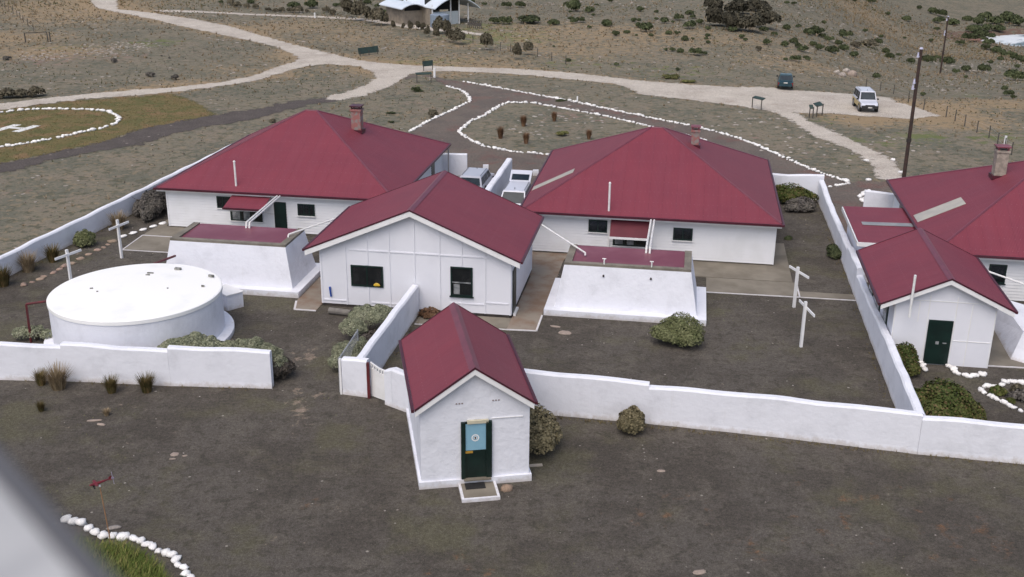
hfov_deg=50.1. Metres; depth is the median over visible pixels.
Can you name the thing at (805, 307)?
clothes post
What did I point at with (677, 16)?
shrub
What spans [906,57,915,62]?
shrub
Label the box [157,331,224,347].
cushion shrub
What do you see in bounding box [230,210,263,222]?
window
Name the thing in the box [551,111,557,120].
tussock
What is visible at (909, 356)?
shrub
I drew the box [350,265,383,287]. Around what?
window
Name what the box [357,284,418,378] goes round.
garden wall
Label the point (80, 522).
painted stone
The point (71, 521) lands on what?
painted stone
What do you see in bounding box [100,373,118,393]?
tussock
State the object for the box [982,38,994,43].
shrub
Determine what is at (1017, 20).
shrub
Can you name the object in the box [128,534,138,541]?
painted stone
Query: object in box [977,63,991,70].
shrub
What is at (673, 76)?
shrub
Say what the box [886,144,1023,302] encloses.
house
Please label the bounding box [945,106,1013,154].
wire fence
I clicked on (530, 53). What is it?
wire fence
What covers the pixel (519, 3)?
shrub
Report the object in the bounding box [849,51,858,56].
shrub
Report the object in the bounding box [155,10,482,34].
walking track
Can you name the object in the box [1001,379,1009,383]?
painted stone
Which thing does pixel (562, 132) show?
shrub
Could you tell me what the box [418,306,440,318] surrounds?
shrub
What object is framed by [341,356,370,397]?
gate pier
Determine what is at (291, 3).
shrub
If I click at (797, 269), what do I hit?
clothes post
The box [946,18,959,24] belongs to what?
shrub
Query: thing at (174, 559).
painted stone
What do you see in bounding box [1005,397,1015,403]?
shrub
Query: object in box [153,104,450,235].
house
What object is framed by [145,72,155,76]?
shrub
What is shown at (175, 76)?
shrub
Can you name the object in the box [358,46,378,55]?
sign board
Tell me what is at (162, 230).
concrete apron
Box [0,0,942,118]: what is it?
road
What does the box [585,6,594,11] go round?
shrub
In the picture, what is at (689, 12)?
shrub
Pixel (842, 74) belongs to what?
boulder
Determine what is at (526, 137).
tussock
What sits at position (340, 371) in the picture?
gate
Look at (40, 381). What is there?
tussock
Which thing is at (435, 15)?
rain tank
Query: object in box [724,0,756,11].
tree
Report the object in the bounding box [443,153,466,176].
screen wall
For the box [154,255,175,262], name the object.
supply pipe
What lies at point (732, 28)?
shrub
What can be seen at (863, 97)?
parked car
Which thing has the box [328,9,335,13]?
shrub
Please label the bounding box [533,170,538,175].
marker block
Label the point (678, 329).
shrub
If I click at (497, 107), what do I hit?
edging stones
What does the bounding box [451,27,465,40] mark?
tree
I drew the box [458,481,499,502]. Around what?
doorstep
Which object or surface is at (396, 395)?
garden wall
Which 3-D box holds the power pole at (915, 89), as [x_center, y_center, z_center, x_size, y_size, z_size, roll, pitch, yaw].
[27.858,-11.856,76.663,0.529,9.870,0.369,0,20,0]
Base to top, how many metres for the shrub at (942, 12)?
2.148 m
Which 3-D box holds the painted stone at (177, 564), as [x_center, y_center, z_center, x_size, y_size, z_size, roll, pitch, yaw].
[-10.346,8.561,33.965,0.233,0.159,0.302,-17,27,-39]
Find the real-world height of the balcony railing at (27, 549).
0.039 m
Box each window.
[216,196,229,208]
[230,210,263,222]
[297,204,315,216]
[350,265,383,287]
[449,266,473,298]
[587,219,607,233]
[612,239,645,247]
[672,227,692,241]
[882,306,888,325]
[989,264,1007,284]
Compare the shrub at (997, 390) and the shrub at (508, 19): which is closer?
the shrub at (997, 390)
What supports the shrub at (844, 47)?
on the ground at (28, 212)
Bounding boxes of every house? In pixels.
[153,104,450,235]
[520,124,784,264]
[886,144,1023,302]
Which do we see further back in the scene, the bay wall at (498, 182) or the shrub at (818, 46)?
the shrub at (818, 46)
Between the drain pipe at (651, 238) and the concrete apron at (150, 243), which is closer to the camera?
the drain pipe at (651, 238)
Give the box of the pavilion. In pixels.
[379,0,479,24]
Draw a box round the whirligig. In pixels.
[89,472,113,539]
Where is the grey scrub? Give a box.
[1,0,1023,218]
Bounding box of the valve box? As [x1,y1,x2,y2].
[222,284,243,310]
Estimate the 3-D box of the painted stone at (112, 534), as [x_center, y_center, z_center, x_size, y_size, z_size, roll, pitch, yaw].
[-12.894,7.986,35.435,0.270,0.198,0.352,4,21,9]
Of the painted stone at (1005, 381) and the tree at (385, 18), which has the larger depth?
the tree at (385, 18)
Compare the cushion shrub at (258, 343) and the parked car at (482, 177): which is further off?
the parked car at (482, 177)
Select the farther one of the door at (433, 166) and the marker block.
the marker block
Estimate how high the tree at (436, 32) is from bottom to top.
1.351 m
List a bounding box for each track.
[0,97,337,171]
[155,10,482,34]
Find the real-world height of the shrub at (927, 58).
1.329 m
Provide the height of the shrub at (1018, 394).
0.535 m
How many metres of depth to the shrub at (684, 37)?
146.55 m
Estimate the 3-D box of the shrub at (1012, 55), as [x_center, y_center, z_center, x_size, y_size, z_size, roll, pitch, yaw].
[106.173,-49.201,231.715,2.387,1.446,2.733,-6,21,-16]
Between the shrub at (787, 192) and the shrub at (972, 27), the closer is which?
the shrub at (787, 192)
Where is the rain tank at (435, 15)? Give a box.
[430,13,448,27]
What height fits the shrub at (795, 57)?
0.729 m
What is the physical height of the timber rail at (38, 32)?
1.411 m
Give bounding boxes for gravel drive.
[405,75,889,233]
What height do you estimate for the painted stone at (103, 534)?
0.233 m
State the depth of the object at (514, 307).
53.57 m
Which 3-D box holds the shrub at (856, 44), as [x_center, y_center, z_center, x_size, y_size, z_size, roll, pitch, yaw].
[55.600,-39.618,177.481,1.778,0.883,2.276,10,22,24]
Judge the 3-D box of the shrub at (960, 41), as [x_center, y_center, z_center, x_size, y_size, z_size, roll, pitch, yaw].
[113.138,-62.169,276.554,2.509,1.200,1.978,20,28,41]
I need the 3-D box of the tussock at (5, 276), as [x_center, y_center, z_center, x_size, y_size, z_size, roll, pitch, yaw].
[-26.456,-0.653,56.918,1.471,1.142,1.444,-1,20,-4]
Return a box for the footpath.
[767,109,901,179]
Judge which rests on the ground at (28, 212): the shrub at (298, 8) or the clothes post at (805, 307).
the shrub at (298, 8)
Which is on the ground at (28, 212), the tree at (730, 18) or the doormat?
the tree at (730, 18)
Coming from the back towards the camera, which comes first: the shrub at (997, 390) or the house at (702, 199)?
the house at (702, 199)
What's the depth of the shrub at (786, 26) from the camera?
166.90 m
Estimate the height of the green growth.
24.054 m
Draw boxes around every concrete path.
[294,277,322,310]
[506,251,566,331]
[799,291,855,300]
[988,331,1023,368]
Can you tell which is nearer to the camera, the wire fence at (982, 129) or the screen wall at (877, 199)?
the screen wall at (877, 199)
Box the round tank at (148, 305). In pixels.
[44,263,234,347]
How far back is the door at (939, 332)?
48.31 m
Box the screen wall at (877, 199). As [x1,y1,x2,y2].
[863,190,893,207]
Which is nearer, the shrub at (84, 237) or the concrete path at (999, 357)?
the concrete path at (999, 357)
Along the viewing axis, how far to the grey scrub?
161.72 m
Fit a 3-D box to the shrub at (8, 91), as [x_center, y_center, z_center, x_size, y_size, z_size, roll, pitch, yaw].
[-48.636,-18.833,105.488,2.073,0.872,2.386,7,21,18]
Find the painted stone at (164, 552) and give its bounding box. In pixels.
[161,548,169,556]
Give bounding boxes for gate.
[338,329,358,394]
[366,362,384,400]
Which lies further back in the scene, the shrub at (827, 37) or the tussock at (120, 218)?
the shrub at (827, 37)
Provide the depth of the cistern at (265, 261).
56.61 m
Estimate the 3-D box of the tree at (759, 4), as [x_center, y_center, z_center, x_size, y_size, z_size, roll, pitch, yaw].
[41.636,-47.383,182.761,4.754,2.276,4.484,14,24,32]
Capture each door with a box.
[274,202,287,227]
[431,163,434,174]
[461,420,491,478]
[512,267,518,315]
[923,319,953,364]
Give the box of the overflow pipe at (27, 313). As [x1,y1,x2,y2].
[25,300,45,342]
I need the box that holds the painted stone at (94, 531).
[89,528,99,535]
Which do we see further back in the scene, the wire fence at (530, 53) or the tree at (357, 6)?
the tree at (357, 6)
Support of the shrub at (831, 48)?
on the ground at (28, 212)
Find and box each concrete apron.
[122,235,170,252]
[143,219,185,236]
[414,316,510,329]
[693,243,791,281]
[706,277,800,297]
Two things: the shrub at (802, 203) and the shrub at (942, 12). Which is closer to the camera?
the shrub at (802, 203)
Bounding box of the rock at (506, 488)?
[500,484,512,491]
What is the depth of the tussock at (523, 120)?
95.12 m
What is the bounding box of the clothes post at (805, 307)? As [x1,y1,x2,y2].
[799,299,814,346]
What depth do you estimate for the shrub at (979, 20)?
314.38 m
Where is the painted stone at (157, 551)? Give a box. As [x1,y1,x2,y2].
[154,548,162,553]
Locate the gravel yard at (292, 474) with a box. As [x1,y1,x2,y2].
[0,200,1023,576]
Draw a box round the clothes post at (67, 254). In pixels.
[54,249,81,279]
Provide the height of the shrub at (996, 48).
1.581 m
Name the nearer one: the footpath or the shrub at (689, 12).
the footpath
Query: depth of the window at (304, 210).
65.07 m
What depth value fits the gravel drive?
90.49 m
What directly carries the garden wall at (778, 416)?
on the gravel yard at (292, 474)
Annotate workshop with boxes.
[302,170,543,317]
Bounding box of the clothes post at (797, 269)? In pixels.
[789,265,808,307]
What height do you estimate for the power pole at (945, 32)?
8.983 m
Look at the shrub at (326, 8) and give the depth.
175.60 m
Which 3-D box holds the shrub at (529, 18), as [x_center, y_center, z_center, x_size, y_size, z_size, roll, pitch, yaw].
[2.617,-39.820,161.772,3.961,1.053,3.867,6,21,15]
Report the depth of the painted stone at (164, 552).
34.46 m
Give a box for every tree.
[340,0,352,12]
[350,0,364,14]
[360,5,370,17]
[367,7,384,20]
[380,12,388,21]
[408,20,413,28]
[420,22,425,29]
[424,25,430,34]
[432,15,443,28]
[433,27,439,35]
[442,18,450,36]
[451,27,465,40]
[480,32,493,45]
[512,42,521,54]
[523,41,533,51]
[703,0,723,8]
[705,4,723,23]
[722,11,745,28]
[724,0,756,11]
[735,14,765,27]
[746,0,771,10]
[755,8,780,23]
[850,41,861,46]
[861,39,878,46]
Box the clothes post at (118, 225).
[108,219,128,257]
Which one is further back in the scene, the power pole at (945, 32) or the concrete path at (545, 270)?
the power pole at (945, 32)
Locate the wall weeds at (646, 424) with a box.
[16,214,1023,466]
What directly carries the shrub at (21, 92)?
on the ground at (28, 212)
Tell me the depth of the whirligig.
34.52 m
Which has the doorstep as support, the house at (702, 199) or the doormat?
the doormat
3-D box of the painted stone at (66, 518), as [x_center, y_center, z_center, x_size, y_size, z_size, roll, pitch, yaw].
[-14.756,7.617,36.321,0.370,0.238,0.473,-2,21,-6]
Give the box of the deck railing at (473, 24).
[467,20,481,28]
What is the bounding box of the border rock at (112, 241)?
[107,239,116,242]
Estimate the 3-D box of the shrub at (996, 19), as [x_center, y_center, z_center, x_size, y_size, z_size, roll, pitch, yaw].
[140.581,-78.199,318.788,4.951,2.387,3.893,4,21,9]
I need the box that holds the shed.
[856,228,1017,367]
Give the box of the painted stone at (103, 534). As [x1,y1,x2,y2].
[97,530,108,539]
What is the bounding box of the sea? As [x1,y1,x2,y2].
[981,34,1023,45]
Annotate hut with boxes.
[398,302,537,489]
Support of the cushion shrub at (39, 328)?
on the gravel yard at (292, 474)
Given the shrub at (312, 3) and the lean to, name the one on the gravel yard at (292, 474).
the lean to
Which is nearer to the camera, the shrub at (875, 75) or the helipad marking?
the helipad marking
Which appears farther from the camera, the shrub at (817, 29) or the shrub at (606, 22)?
the shrub at (817, 29)
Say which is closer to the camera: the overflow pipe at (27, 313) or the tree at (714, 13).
the overflow pipe at (27, 313)
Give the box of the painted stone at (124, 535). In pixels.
[116,532,129,540]
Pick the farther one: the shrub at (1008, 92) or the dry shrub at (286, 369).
the shrub at (1008, 92)
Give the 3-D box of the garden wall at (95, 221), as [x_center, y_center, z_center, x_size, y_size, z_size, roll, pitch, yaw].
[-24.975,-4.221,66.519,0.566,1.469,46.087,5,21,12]
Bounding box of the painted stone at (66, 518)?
[62,514,71,522]
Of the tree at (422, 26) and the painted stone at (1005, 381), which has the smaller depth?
the painted stone at (1005, 381)
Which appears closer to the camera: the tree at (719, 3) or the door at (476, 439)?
the door at (476, 439)
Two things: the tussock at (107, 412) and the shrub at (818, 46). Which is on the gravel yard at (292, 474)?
the tussock at (107, 412)
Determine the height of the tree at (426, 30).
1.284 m
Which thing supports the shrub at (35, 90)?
on the ground at (28, 212)
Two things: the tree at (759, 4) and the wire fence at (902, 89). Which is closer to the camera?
the wire fence at (902, 89)
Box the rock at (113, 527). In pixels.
[105,525,120,529]
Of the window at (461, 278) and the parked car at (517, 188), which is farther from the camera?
the parked car at (517, 188)
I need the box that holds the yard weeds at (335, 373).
[1,213,932,569]
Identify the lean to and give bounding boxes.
[842,206,914,282]
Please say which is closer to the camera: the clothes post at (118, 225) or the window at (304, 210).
the clothes post at (118, 225)
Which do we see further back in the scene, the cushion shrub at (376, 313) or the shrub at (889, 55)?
the shrub at (889, 55)
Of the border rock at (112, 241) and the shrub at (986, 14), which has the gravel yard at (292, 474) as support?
the border rock at (112, 241)
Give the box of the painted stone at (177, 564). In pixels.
[174,561,180,567]
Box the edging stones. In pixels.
[6,81,849,184]
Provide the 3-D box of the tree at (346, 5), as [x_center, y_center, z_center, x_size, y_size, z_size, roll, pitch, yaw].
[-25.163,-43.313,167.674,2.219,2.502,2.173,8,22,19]
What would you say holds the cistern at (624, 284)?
on the gravel yard at (292, 474)
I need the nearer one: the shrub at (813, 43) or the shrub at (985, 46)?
the shrub at (813, 43)
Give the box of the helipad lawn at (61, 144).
[0,94,216,163]
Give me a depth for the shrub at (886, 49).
189.08 m
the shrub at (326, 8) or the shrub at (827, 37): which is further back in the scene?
the shrub at (326, 8)
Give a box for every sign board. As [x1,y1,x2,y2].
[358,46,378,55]
[415,72,431,82]
[422,60,432,70]
[751,96,765,109]
[809,105,813,117]
[813,101,823,116]
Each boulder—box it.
[838,72,845,76]
[847,70,856,76]
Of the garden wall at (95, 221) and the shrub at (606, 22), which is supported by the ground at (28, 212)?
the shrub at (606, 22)
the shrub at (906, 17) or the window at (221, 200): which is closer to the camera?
the window at (221, 200)
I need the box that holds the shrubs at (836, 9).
[0,0,1023,225]
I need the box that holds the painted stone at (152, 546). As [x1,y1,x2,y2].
[148,542,156,550]
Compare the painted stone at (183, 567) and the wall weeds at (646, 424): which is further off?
the wall weeds at (646, 424)
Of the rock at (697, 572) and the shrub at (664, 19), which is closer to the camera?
the rock at (697, 572)
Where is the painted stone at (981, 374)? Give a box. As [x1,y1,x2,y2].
[978,371,985,376]
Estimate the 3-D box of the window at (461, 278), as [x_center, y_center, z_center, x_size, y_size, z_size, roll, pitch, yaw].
[-2.449,-0.296,53.204,1.190,1.550,0.130,4,21,9]
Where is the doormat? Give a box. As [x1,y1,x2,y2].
[464,482,485,489]
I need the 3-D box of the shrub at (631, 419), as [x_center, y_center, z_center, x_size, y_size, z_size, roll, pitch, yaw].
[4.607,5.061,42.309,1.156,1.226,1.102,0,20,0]
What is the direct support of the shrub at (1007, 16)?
on the ground at (28, 212)
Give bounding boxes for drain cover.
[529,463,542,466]
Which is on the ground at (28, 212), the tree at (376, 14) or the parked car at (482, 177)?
the tree at (376, 14)
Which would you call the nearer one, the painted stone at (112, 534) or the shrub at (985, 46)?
the painted stone at (112, 534)
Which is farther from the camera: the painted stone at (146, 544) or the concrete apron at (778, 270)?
the concrete apron at (778, 270)
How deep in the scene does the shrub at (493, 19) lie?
160.78 m
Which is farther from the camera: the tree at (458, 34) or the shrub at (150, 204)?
the tree at (458, 34)
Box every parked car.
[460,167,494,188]
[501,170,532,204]
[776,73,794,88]
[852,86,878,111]
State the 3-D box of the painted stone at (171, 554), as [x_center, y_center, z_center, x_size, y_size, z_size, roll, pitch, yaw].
[-10.693,8.354,34.460,0.372,0.211,0.281,-12,24,-31]
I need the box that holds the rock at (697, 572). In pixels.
[693,570,705,574]
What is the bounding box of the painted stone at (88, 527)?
[84,524,93,531]
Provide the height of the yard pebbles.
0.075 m
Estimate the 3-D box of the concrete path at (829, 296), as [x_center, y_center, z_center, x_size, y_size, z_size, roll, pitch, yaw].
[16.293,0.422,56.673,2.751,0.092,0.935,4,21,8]
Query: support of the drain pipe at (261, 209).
attached to the house at (311, 167)
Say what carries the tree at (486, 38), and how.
on the ground at (28, 212)
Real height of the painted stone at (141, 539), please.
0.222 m
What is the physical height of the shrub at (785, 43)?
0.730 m
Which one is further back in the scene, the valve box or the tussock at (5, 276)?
the tussock at (5, 276)
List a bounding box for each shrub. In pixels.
[0,87,15,97]
[2,56,11,59]
[11,324,51,340]
[14,88,27,96]
[27,86,45,96]
[72,229,96,246]
[132,189,166,221]
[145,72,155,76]
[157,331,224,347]
[170,74,178,78]
[223,336,288,367]
[231,1,241,6]
[272,353,296,379]
[287,1,300,6]
[291,5,303,11]
[304,0,317,6]
[322,6,330,10]
[327,336,367,367]
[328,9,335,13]
[338,304,391,335]
[360,329,376,346]
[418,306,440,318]
[428,109,438,115]
[489,17,499,22]
[498,16,512,22]
[501,1,511,6]
[515,1,525,5]
[516,15,539,21]
[529,403,562,454]
[547,19,559,24]
[555,131,568,134]
[563,0,581,9]
[576,17,584,20]
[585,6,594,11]
[601,19,612,25]
[616,405,645,434]
[639,22,653,30]
[648,311,705,346]
[659,17,668,22]
[662,74,679,78]
[674,13,684,18]
[681,35,688,40]
[682,79,695,82]
[683,20,695,26]
[685,10,693,13]
[688,47,701,53]
[728,26,737,30]
[759,26,768,30]
[763,38,771,43]
[775,182,818,201]
[780,40,788,45]
[782,24,790,29]
[784,235,792,240]
[785,196,816,211]
[789,37,797,42]
[790,55,801,59]
[797,45,808,50]
[803,28,813,33]
[809,41,816,45]
[810,25,824,33]
[815,43,824,48]
[824,35,834,40]
[825,45,839,51]
[826,243,841,258]
[838,29,853,36]
[838,44,849,49]
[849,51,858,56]
[873,73,880,77]
[882,47,889,52]
[885,53,894,57]
[895,341,920,375]
[901,15,910,19]
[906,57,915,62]
[913,377,986,420]
[922,54,936,61]
[927,7,937,12]
[932,16,945,21]
[935,9,947,15]
[939,56,955,63]
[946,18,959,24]
[952,68,959,72]
[955,40,964,43]
[960,65,970,70]
[961,32,977,38]
[962,15,971,19]
[965,24,982,30]
[970,16,985,23]
[973,29,989,36]
[977,11,991,17]
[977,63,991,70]
[980,44,990,47]
[982,24,993,29]
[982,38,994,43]
[986,15,1004,22]
[988,385,1008,395]
[990,46,1001,51]
[992,24,1005,30]
[999,11,1019,21]
[999,49,1011,55]
[1003,69,1023,79]
[1003,90,1014,94]
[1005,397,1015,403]
[1006,388,1023,401]
[1008,383,1023,390]
[1009,52,1021,58]
[1010,16,1023,24]
[1016,56,1023,61]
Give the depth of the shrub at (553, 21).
159.65 m
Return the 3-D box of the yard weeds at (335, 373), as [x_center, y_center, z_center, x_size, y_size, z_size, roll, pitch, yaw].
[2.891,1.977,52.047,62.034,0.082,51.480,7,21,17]
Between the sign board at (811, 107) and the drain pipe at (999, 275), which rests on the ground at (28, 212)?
the sign board at (811, 107)
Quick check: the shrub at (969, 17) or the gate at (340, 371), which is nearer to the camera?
the gate at (340, 371)
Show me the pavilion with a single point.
(406, 11)
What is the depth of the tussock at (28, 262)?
58.98 m
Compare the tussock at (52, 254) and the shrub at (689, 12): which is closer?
the tussock at (52, 254)
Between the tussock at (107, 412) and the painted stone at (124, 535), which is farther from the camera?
the tussock at (107, 412)
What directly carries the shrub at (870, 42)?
on the ground at (28, 212)
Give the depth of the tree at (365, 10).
161.25 m
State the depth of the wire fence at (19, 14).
167.58 m
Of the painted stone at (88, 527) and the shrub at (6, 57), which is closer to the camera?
the painted stone at (88, 527)
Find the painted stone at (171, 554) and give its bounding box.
[166,550,177,557]
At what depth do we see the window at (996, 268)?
55.62 m
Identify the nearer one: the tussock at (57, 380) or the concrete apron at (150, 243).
the tussock at (57, 380)
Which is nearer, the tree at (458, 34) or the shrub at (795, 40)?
the tree at (458, 34)
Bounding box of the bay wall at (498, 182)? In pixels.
[485,158,511,195]
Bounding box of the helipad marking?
[0,124,37,131]
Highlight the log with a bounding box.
[328,307,351,315]
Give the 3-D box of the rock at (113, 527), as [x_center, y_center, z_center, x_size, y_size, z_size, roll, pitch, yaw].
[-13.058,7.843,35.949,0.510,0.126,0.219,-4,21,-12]
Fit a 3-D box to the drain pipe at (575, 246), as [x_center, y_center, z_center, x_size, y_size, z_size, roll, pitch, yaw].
[2.574,-2.566,56.477,0.118,0.541,4.490,-11,23,-28]
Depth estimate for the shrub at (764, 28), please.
159.36 m
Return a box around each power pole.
[902,47,922,176]
[939,16,948,72]
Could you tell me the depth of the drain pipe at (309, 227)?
57.87 m
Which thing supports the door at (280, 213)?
in the house at (311, 167)
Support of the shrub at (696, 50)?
on the ground at (28, 212)
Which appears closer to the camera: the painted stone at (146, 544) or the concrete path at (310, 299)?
the painted stone at (146, 544)
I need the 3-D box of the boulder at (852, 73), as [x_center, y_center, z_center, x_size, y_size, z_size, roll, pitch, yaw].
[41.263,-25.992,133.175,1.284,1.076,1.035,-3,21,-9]
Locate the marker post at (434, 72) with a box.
[433,68,435,77]
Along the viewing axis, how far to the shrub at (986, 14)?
326.28 m
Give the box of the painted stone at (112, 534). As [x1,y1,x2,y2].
[108,532,117,539]
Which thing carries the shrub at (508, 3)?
on the ground at (28, 212)
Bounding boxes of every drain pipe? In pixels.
[245,195,277,227]
[248,196,280,227]
[287,218,334,236]
[541,224,585,255]
[645,219,651,252]
[649,219,654,253]
[989,271,1023,284]
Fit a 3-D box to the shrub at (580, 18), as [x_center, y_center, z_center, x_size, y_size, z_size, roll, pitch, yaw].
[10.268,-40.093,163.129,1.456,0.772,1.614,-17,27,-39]
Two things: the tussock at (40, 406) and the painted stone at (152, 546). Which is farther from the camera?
the tussock at (40, 406)
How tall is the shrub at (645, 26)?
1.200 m
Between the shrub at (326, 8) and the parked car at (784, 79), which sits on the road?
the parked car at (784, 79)
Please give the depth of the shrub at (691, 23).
158.07 m
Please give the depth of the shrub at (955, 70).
171.83 m
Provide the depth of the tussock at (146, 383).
45.33 m
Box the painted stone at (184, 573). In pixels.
[180,570,190,576]
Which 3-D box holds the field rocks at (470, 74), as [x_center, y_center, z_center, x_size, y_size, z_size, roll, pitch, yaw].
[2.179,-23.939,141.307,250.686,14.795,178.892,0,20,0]
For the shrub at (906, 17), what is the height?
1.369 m
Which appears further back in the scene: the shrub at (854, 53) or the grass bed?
the shrub at (854, 53)
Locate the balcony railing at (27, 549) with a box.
[0,449,115,576]
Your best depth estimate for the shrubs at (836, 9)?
157.04 m
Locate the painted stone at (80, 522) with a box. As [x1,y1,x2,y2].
[75,518,87,525]
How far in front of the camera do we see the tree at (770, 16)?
160.55 m
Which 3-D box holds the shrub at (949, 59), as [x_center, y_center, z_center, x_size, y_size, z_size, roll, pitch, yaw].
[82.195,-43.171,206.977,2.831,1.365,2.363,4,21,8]
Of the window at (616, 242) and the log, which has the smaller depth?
the log
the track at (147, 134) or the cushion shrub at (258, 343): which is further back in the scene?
the track at (147, 134)
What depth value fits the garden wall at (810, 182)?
73.72 m
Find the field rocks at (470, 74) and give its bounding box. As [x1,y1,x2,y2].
[0,0,1023,248]
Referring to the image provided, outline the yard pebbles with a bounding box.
[11,215,994,568]
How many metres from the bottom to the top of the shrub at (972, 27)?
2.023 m
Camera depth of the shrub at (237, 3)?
181.79 m
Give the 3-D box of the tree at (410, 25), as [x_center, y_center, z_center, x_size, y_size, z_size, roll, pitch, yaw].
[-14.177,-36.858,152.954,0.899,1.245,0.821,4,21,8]
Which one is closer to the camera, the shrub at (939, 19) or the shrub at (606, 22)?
the shrub at (606, 22)
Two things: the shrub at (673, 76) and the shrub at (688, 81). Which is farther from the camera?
the shrub at (673, 76)
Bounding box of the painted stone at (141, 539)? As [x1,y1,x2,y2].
[136,536,145,543]
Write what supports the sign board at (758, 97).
on the ground at (28, 212)
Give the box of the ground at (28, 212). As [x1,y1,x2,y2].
[0,0,1023,264]
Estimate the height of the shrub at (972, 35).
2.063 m
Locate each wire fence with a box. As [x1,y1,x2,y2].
[0,0,33,30]
[473,35,565,63]
[866,80,924,109]
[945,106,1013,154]
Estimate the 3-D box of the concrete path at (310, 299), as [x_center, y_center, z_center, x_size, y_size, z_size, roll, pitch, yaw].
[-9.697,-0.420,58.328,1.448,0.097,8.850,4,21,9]
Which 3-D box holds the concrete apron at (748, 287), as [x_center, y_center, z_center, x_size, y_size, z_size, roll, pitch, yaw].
[12.658,-0.023,57.785,4.791,0.092,2.340,4,21,9]
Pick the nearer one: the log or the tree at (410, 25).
the log
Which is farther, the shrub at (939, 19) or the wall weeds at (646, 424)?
the shrub at (939, 19)
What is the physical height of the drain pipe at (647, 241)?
0.343 m
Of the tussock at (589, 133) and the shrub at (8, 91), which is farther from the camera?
the shrub at (8, 91)
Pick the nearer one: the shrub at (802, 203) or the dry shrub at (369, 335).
the dry shrub at (369, 335)
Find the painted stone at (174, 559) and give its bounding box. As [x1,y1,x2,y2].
[170,555,181,563]
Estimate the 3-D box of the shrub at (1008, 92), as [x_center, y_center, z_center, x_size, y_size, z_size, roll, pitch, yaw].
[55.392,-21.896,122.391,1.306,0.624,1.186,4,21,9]
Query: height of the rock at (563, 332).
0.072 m
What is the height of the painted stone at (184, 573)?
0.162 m
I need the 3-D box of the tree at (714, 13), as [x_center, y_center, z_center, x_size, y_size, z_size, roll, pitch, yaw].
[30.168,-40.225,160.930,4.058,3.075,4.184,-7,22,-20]
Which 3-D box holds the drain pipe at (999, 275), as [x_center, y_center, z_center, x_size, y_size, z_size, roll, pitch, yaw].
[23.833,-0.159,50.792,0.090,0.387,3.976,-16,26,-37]
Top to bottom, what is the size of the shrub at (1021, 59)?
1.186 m
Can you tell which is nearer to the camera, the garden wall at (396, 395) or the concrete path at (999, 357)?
the garden wall at (396, 395)
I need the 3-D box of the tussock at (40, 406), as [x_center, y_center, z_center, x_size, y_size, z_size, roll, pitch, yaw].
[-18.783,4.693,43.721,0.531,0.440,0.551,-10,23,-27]
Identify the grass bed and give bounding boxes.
[76,532,171,576]
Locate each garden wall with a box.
[0,144,230,275]
[0,341,273,388]
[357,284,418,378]
[384,367,408,411]
[524,368,1023,463]
[773,173,823,199]
[817,180,925,415]
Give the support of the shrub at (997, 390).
on the gravel yard at (292, 474)
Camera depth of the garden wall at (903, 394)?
51.28 m
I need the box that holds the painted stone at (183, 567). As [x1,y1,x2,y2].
[179,564,188,569]
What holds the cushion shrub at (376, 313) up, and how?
on the gravel yard at (292, 474)
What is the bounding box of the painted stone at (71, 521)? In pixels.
[68,517,77,525]
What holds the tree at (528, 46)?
on the ground at (28, 212)
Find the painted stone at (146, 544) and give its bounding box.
[141,541,152,546]
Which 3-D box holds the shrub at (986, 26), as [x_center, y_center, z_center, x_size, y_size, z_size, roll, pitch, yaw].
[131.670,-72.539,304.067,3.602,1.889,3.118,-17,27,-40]
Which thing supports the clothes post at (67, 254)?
on the gravel yard at (292, 474)
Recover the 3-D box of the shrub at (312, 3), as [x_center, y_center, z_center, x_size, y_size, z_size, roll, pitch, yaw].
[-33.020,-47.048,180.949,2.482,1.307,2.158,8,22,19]
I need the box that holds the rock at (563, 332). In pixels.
[558,330,570,334]
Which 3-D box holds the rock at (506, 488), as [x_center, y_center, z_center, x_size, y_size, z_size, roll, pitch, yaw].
[-0.187,7.013,38.416,0.456,0.313,0.345,-3,21,-10]
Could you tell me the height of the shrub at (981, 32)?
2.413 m
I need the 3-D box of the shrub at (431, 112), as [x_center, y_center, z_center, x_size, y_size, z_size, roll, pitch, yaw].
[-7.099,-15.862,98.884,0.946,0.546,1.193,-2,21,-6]
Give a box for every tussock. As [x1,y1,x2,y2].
[0,262,13,286]
[15,250,38,272]
[29,367,48,385]
[34,399,46,411]
[38,361,74,390]
[40,242,61,262]
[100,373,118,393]
[102,408,109,415]
[106,210,128,229]
[133,370,157,393]
[496,126,504,138]
[519,115,527,126]
[522,131,529,143]
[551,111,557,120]
[586,129,591,138]
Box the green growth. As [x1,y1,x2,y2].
[1,0,1022,176]
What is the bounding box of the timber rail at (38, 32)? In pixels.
[24,32,50,42]
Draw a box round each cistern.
[166,222,319,297]
[544,244,705,325]
[994,301,1023,362]
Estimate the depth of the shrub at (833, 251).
62.18 m
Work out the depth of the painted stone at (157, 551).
34.59 m
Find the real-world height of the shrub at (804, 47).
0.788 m
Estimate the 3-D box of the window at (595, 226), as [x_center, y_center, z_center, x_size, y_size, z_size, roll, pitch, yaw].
[4.840,-3.492,61.861,1.150,0.770,0.130,4,21,9]
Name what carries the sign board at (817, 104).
on the ground at (28, 212)
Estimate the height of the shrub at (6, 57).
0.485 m
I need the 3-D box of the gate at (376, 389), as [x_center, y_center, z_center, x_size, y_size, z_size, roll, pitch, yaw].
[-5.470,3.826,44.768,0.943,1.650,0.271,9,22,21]

